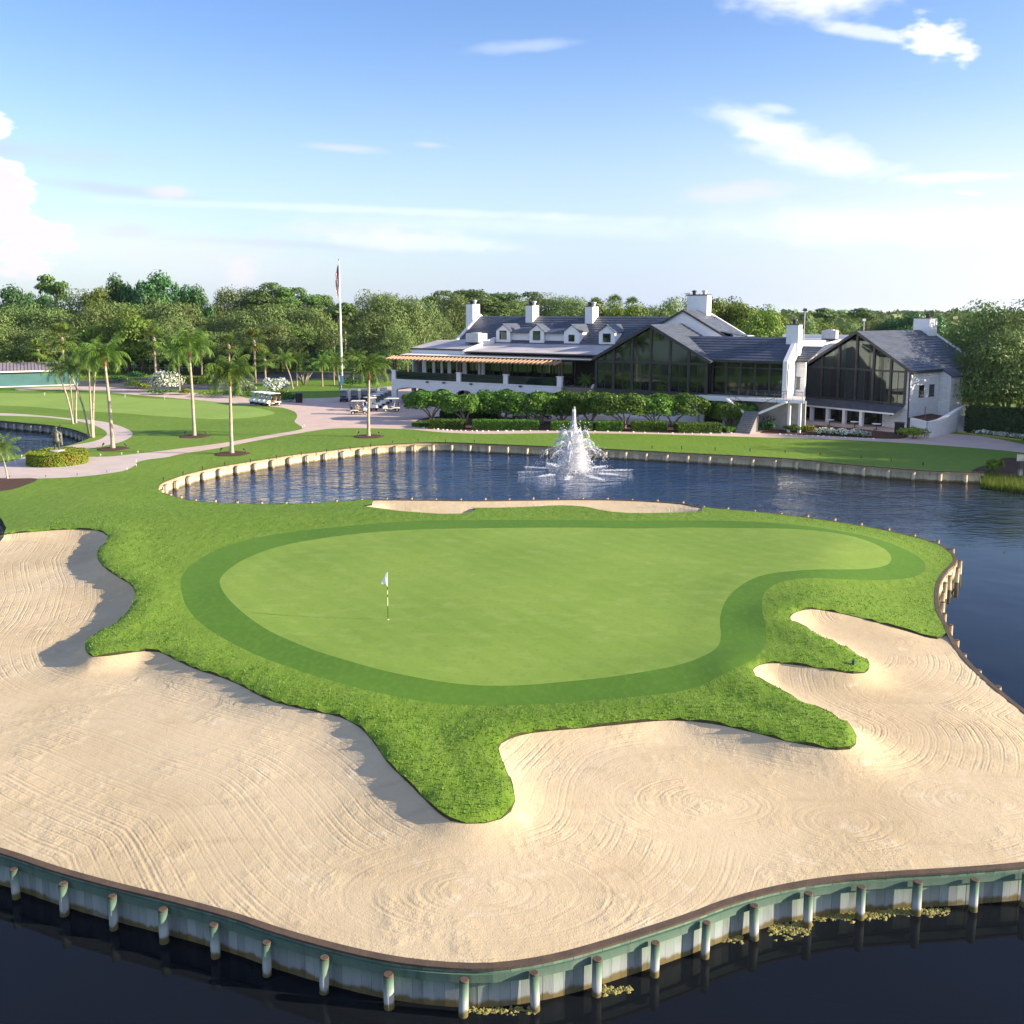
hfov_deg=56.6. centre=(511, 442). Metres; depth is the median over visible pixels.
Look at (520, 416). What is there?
golf cart
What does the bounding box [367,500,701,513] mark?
back bunker sand
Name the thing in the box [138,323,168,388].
fan palm
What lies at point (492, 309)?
pine tree
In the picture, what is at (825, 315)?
pine tree
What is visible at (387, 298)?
oak tree
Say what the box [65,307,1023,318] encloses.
distant woods
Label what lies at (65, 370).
palm tree
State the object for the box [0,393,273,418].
practice green
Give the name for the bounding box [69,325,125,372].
broadleaf tree
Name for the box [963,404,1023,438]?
hedge
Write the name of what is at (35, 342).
fan palm
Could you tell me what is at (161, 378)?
flowering bush
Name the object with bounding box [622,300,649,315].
broadleaf tree
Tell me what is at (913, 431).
bush
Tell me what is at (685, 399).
clipped tree
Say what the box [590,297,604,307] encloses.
fan palm
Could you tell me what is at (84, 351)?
palm tree
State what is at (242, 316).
oak tree
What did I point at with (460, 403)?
clipped tree
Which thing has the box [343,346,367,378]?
palm tree
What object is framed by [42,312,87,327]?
oak tree
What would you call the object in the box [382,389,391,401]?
golf cart
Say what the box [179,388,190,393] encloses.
bush
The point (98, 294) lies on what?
broadleaf tree
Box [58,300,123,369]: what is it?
oak tree
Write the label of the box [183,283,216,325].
ficus tree
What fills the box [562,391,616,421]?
clipped tree
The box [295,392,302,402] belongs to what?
rubbish bin
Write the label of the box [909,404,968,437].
staircase
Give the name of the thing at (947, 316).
distant woods
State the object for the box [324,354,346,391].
palm tree
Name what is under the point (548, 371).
window
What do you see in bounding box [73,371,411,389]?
parking lot
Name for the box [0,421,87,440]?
sea wall
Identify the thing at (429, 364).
window
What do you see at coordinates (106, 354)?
palm tree
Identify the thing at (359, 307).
oak tree
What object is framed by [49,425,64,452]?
statue
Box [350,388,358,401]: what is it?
golf cart
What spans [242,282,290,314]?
tree
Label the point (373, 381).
bush
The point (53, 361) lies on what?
palm tree
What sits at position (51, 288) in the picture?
pine tree
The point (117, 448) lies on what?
mulch ring
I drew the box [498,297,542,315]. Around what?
oak tree
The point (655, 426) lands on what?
hedge
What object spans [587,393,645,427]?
clipped tree
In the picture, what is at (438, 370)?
window
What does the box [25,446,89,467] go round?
ring hedge
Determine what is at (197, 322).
oak tree
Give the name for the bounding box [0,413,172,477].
path
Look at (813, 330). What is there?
oak tree
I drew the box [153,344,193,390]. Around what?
palm tree
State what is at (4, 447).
palm tree
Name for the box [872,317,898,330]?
ficus tree
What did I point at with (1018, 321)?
oak tree
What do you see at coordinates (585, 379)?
palm tree
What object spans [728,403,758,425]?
clipped tree
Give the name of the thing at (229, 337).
fan palm
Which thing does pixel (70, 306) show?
oak tree
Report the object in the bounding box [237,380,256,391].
flowering bush
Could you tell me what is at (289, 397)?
bush
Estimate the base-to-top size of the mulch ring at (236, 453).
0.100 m
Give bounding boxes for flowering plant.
[813,428,827,433]
[827,428,839,434]
[840,430,855,435]
[853,430,871,436]
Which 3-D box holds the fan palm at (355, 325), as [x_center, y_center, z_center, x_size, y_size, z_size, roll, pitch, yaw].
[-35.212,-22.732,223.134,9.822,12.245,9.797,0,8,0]
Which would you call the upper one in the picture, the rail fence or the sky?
the sky
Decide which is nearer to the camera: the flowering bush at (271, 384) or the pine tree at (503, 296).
the flowering bush at (271, 384)
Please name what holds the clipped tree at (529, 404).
on the planting bed
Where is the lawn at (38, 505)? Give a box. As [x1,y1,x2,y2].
[0,315,1023,822]
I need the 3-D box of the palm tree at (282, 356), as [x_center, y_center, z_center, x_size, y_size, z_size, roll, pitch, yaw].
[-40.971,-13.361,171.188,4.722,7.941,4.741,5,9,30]
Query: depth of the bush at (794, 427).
113.02 m
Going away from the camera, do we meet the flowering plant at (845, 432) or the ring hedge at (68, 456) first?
the ring hedge at (68, 456)
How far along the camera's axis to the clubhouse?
124.12 m
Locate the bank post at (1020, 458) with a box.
[1017,454,1023,475]
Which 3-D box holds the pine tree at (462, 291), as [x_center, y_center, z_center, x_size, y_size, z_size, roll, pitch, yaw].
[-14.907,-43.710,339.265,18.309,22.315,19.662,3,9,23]
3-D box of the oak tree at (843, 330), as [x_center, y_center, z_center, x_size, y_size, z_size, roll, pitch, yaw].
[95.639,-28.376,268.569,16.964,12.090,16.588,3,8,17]
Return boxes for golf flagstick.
[381,573,388,619]
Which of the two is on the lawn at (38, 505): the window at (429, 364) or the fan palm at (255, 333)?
the fan palm at (255, 333)
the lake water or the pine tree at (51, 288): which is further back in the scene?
the pine tree at (51, 288)
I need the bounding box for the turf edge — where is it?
[0,528,944,823]
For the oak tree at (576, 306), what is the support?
on the lawn at (38, 505)
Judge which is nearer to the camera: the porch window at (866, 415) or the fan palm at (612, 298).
the porch window at (866, 415)
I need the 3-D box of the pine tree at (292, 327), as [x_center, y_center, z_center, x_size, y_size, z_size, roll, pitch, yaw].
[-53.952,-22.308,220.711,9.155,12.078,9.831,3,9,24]
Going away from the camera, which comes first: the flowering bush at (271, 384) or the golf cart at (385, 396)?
the golf cart at (385, 396)
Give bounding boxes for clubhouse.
[387,290,977,433]
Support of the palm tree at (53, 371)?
on the lawn at (38, 505)
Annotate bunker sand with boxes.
[0,530,1023,962]
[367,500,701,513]
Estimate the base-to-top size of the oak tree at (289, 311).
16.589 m
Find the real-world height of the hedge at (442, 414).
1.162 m
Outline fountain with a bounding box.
[522,408,630,480]
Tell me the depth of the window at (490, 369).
140.89 m
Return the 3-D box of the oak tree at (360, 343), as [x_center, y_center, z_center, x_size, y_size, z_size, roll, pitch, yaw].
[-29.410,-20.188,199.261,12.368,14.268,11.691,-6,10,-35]
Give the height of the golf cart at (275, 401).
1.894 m
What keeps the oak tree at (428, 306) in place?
on the lawn at (38, 505)
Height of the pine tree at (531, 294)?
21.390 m
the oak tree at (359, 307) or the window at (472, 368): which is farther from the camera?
the oak tree at (359, 307)
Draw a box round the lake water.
[0,421,1023,1023]
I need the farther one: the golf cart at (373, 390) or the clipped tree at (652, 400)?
the golf cart at (373, 390)
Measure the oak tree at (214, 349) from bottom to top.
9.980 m
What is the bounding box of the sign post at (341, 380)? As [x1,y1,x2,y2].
[339,376,342,388]
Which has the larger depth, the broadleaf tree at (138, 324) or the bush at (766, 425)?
the broadleaf tree at (138, 324)
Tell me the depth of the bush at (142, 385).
171.90 m
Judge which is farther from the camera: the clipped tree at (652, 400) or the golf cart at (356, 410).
the golf cart at (356, 410)
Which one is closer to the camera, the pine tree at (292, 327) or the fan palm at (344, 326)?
the pine tree at (292, 327)
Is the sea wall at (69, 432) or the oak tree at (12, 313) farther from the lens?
the oak tree at (12, 313)
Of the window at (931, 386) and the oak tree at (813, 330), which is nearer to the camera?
the window at (931, 386)
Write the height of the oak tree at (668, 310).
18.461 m
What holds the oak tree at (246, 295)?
on the lawn at (38, 505)
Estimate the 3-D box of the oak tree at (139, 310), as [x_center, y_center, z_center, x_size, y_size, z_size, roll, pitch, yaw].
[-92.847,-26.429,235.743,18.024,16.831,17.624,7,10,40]
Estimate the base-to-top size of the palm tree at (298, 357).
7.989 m
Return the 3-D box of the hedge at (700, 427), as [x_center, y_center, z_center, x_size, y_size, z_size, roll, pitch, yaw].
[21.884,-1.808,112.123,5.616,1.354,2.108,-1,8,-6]
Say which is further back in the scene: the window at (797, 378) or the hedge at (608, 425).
the window at (797, 378)
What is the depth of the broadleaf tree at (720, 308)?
219.02 m
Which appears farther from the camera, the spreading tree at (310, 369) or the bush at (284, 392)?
the spreading tree at (310, 369)
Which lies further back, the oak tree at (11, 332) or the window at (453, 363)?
the oak tree at (11, 332)
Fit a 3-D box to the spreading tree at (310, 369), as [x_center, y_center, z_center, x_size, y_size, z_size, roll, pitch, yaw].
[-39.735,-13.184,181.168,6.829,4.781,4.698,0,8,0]
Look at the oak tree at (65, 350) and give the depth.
212.10 m
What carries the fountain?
on the lake water
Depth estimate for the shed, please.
178.19 m
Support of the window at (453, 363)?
in the clubhouse
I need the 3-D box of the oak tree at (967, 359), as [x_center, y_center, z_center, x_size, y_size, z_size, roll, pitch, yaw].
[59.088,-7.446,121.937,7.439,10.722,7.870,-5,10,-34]
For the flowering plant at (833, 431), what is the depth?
110.98 m
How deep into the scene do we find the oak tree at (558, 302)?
331.82 m
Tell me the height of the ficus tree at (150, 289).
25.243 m
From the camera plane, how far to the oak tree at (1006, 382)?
114.71 m
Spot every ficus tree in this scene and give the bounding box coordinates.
[0,283,42,322]
[24,291,53,313]
[105,272,129,363]
[110,279,144,312]
[130,269,180,317]
[169,282,195,303]
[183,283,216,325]
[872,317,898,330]
[888,312,924,329]
[912,315,958,340]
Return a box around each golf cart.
[249,391,262,403]
[254,391,266,404]
[259,392,275,405]
[264,392,280,405]
[340,389,347,401]
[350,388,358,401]
[350,400,366,414]
[360,388,367,399]
[363,397,377,410]
[370,388,376,396]
[370,394,381,407]
[371,393,385,405]
[376,391,389,403]
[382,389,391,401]
[383,398,399,411]
[512,404,530,418]
[533,413,551,418]
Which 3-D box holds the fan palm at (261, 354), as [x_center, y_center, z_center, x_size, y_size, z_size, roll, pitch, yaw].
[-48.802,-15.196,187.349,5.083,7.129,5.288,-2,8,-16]
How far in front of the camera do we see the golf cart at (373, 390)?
150.06 m
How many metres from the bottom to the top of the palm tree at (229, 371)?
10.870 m
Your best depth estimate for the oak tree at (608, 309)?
260.64 m
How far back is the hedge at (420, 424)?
115.58 m
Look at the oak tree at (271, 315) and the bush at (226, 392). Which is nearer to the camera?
the bush at (226, 392)
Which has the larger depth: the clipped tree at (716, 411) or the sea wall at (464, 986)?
the clipped tree at (716, 411)
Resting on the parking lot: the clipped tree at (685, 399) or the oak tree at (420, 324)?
the oak tree at (420, 324)
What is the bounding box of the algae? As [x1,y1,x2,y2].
[468,906,950,1015]
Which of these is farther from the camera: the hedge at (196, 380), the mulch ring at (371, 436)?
the hedge at (196, 380)
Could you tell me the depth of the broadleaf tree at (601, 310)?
258.78 m
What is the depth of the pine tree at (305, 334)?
221.91 m
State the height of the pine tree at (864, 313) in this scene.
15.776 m
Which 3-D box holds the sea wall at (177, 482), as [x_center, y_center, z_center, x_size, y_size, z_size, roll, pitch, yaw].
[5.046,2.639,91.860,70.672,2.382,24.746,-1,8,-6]
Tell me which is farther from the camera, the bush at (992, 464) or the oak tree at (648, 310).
the oak tree at (648, 310)
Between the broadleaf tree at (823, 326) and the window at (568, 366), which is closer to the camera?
the window at (568, 366)
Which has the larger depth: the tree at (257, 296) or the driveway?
the tree at (257, 296)
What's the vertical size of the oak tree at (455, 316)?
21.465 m
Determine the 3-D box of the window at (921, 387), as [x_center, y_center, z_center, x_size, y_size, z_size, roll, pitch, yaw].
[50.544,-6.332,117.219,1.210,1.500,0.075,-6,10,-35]
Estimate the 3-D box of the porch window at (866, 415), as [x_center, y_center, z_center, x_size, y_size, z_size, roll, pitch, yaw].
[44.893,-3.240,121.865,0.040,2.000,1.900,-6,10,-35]
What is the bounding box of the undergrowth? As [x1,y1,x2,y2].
[5,342,409,368]
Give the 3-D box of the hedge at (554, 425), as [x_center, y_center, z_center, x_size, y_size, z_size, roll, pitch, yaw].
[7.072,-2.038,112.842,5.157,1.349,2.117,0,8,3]
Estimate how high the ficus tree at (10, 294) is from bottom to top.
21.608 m
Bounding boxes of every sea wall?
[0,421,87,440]
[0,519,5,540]
[0,847,1023,1018]
[158,442,983,493]
[164,493,1023,712]
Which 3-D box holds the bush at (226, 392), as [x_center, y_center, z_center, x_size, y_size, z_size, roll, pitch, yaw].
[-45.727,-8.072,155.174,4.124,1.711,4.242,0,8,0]
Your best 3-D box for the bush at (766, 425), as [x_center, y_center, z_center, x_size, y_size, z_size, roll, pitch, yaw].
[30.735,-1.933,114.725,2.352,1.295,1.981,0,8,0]
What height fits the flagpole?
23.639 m
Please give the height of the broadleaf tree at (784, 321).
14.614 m
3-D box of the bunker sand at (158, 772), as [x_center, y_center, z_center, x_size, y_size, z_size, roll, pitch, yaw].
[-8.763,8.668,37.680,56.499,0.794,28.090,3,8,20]
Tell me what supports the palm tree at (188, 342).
on the lawn at (38, 505)
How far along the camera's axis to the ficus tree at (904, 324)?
259.32 m
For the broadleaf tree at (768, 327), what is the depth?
207.33 m
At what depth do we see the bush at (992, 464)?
84.80 m
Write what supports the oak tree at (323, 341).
on the lawn at (38, 505)
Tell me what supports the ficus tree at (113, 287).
on the lawn at (38, 505)
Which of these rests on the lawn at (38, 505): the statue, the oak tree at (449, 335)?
the oak tree at (449, 335)
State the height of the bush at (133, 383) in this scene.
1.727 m
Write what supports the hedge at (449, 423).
on the planting bed
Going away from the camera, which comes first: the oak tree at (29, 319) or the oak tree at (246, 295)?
the oak tree at (29, 319)
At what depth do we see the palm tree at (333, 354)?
181.03 m
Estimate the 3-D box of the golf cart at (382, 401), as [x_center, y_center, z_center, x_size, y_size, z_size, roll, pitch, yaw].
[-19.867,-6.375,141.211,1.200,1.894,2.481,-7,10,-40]
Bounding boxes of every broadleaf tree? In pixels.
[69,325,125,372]
[73,285,115,321]
[94,309,146,372]
[105,315,166,373]
[580,299,607,315]
[609,307,628,315]
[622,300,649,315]
[711,297,736,322]
[720,296,742,321]
[726,301,764,329]
[738,303,785,336]
[773,312,806,333]
[806,322,842,334]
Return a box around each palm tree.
[0,432,20,478]
[35,351,76,423]
[47,351,83,422]
[48,351,90,438]
[59,349,97,422]
[61,333,108,437]
[76,343,111,436]
[80,335,130,447]
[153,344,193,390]
[164,325,214,435]
[193,333,219,374]
[199,346,255,452]
[271,346,297,388]
[285,345,310,385]
[308,350,331,386]
[322,349,346,384]
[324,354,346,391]
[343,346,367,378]
[345,351,390,435]
[579,373,594,387]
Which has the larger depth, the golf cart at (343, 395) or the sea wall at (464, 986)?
the golf cart at (343, 395)
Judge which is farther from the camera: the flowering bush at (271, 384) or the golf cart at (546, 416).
the flowering bush at (271, 384)
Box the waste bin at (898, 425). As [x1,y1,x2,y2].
[894,422,904,434]
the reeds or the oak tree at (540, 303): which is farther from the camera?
the oak tree at (540, 303)
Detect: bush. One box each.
[108,375,134,382]
[123,371,147,378]
[123,380,147,388]
[138,383,151,388]
[147,389,175,394]
[149,369,185,388]
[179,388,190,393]
[195,390,222,396]
[218,389,240,397]
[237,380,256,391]
[263,377,289,394]
[276,389,291,395]
[280,394,294,401]
[343,377,358,385]
[356,376,383,384]
[758,421,776,430]
[783,424,802,432]
[801,424,817,431]
[896,426,930,438]
[984,459,1004,473]
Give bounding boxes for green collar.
[181,520,925,704]
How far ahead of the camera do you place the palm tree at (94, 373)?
105.56 m
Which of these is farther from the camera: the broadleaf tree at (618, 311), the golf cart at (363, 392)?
the broadleaf tree at (618, 311)
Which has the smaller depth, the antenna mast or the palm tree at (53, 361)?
the palm tree at (53, 361)
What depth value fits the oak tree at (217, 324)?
229.40 m
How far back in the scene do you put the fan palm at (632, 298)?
401.38 m
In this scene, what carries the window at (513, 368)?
in the clubhouse
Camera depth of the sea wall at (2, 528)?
62.41 m
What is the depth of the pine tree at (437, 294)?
344.05 m
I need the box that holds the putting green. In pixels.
[220,528,890,685]
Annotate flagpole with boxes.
[335,259,342,385]
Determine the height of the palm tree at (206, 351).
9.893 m
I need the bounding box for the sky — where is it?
[0,0,1023,312]
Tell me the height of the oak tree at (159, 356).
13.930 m
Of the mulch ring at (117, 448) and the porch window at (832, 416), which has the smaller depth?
the mulch ring at (117, 448)
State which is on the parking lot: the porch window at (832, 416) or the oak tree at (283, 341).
the oak tree at (283, 341)
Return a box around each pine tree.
[33,274,70,302]
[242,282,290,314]
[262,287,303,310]
[265,321,302,371]
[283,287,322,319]
[286,324,317,354]
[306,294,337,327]
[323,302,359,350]
[419,290,453,313]
[440,289,488,308]
[461,291,510,315]
[485,292,523,314]
[512,291,549,314]
[811,308,839,322]
[846,308,879,328]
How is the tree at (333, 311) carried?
on the lawn at (38, 505)
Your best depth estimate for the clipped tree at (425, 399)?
121.67 m
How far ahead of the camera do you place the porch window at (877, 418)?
120.04 m
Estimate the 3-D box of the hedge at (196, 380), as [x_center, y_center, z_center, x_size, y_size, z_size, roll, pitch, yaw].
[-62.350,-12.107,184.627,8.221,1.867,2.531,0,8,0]
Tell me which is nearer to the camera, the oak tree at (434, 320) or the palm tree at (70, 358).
the palm tree at (70, 358)
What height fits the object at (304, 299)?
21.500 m
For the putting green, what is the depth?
45.85 m
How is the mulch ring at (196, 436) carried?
on the lawn at (38, 505)
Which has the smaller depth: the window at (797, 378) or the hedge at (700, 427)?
the hedge at (700, 427)
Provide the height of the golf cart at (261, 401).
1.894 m
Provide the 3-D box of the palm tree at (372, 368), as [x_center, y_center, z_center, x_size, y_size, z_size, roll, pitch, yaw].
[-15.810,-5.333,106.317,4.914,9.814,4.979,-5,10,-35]
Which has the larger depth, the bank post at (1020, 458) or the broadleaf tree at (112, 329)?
the broadleaf tree at (112, 329)
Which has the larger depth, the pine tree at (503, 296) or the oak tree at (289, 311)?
the pine tree at (503, 296)
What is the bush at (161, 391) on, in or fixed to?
on the driveway
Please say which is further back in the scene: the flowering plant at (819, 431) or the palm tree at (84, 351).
the flowering plant at (819, 431)
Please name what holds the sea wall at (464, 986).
in the lake water
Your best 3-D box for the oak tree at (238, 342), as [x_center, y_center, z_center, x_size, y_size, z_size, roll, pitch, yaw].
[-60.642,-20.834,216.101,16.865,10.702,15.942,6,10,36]
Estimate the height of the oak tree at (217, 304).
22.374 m
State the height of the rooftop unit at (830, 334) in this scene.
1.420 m
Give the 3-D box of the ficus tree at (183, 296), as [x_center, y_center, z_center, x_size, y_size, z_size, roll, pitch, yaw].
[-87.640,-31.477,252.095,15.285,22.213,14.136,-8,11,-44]
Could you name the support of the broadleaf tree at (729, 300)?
on the lawn at (38, 505)
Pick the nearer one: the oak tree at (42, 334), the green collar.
the green collar
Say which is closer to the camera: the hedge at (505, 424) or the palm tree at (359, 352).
the hedge at (505, 424)
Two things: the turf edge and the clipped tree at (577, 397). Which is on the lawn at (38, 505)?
the turf edge
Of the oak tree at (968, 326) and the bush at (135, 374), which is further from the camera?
the bush at (135, 374)
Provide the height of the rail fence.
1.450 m
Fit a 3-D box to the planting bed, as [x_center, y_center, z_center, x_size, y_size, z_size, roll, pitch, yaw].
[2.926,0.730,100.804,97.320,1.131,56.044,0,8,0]
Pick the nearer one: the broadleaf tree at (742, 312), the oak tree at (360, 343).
the oak tree at (360, 343)
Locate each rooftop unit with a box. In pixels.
[465,332,486,342]
[821,329,838,339]
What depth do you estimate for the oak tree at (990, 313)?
125.96 m
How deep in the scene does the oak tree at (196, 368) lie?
212.58 m
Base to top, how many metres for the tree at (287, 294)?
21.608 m
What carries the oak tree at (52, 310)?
on the lawn at (38, 505)
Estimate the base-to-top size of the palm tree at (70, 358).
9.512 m
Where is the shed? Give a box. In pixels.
[0,361,79,386]
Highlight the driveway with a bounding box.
[15,386,1023,455]
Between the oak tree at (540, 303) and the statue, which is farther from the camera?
the oak tree at (540, 303)
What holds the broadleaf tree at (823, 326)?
on the lawn at (38, 505)
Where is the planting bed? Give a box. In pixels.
[0,416,1023,490]
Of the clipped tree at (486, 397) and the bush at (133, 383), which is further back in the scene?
the bush at (133, 383)
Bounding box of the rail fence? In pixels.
[117,365,206,370]
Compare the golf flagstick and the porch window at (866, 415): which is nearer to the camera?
the golf flagstick
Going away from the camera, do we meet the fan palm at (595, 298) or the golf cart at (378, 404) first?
the golf cart at (378, 404)
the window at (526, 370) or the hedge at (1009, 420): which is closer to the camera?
the hedge at (1009, 420)
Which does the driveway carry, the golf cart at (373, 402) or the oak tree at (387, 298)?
the golf cart at (373, 402)
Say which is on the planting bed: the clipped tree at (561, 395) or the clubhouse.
the clipped tree at (561, 395)
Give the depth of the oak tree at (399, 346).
193.85 m
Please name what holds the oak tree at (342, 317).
on the lawn at (38, 505)
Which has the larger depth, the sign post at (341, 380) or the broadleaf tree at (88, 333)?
the broadleaf tree at (88, 333)
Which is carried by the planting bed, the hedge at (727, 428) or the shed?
the hedge at (727, 428)
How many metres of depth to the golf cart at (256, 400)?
143.09 m
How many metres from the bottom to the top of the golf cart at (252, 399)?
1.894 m
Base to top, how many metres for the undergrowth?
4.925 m
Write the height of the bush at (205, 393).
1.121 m
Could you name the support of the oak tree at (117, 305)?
on the lawn at (38, 505)
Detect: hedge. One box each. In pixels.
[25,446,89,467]
[174,376,212,383]
[411,421,427,427]
[427,418,465,428]
[439,410,500,417]
[471,418,539,429]
[550,420,592,430]
[595,420,623,430]
[630,420,667,431]
[673,421,721,432]
[722,425,736,432]
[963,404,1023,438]
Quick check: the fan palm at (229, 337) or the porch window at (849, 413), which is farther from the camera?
the fan palm at (229, 337)
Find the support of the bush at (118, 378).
on the parking lot
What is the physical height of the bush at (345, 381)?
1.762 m
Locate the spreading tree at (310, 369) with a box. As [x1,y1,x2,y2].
[288,361,319,384]
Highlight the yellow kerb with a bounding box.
[957,431,1021,439]
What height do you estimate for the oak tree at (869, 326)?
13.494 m
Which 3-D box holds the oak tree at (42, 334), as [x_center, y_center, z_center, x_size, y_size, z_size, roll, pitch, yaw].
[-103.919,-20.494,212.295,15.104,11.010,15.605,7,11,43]
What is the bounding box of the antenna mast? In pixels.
[803,296,806,339]
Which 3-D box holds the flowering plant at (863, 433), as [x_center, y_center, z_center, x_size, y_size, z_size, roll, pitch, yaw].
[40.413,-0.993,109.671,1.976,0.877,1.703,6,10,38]
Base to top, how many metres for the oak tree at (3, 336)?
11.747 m
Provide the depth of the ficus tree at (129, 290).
243.13 m
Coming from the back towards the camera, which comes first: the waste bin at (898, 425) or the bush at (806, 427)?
the bush at (806, 427)
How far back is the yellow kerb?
109.56 m
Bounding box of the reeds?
[979,469,1023,492]
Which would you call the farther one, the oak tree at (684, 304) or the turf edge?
the oak tree at (684, 304)
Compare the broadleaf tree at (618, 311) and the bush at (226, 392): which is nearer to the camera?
the bush at (226, 392)
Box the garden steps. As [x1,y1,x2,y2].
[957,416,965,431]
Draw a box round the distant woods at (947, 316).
[208,309,1023,332]
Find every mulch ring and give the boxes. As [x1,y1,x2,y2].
[97,446,129,450]
[179,434,210,437]
[214,451,249,455]
[353,434,383,437]
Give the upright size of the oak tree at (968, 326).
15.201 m
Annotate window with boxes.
[427,361,431,372]
[436,361,440,372]
[443,361,447,372]
[452,361,455,373]
[467,362,477,374]
[485,363,500,374]
[501,363,517,375]
[518,364,535,376]
[536,364,553,377]
[555,362,572,382]
[796,377,800,388]
[823,408,834,420]
[839,410,851,422]
[855,411,868,424]
[872,413,881,425]
[919,385,923,396]
[928,384,934,396]
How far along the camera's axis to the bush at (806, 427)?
113.62 m
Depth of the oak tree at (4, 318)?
224.94 m
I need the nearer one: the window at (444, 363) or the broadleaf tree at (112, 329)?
the window at (444, 363)
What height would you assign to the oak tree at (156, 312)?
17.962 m
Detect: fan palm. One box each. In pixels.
[26,337,50,361]
[45,322,81,359]
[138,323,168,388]
[216,332,241,360]
[237,328,269,382]
[253,348,276,381]
[335,321,353,367]
[344,320,365,351]
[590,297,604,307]
[606,294,623,308]
[623,296,637,309]
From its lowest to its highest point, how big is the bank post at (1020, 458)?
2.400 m
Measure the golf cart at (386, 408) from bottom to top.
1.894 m
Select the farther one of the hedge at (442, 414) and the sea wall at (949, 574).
the hedge at (442, 414)
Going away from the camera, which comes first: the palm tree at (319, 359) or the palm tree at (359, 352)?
the palm tree at (319, 359)
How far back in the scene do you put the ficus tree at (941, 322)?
244.87 m
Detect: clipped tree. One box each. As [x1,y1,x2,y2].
[401,389,453,418]
[438,393,479,423]
[470,389,527,418]
[505,390,561,423]
[536,390,588,419]
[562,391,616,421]
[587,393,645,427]
[623,393,674,420]
[645,392,711,426]
[708,400,743,425]
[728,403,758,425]
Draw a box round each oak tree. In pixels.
[0,305,33,335]
[0,311,20,334]
[0,324,28,362]
[0,326,45,362]
[7,304,58,334]
[12,326,80,361]
[20,305,72,337]
[31,331,89,361]
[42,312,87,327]
[44,288,88,317]
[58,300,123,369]
[88,298,140,367]
[118,303,159,367]
[134,297,190,369]
[139,313,213,372]
[156,300,213,368]
[165,330,227,373]
[198,331,251,363]
[199,311,236,338]
[208,284,246,326]
[211,306,268,369]
[212,327,274,372]
[225,286,256,319]
[234,303,305,369]
[241,320,307,372]
[266,302,329,366]
[287,303,344,356]
[331,315,353,343]
[339,289,380,344]
[344,312,394,375]
[345,292,422,373]
[372,323,416,370]
[374,290,397,315]
[391,293,435,371]
[401,296,449,332]
[411,308,448,346]
[435,290,469,335]
[435,319,459,339]
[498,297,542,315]
[524,292,561,315]
[541,295,575,315]
[548,296,587,315]
[598,297,626,315]
[633,303,660,315]
[651,296,685,316]
[679,293,714,313]
[797,320,821,334]
[835,321,870,334]
[852,316,887,330]
[937,298,1021,403]
[951,343,998,404]
[952,309,993,343]
[952,325,1023,407]
[962,299,1023,407]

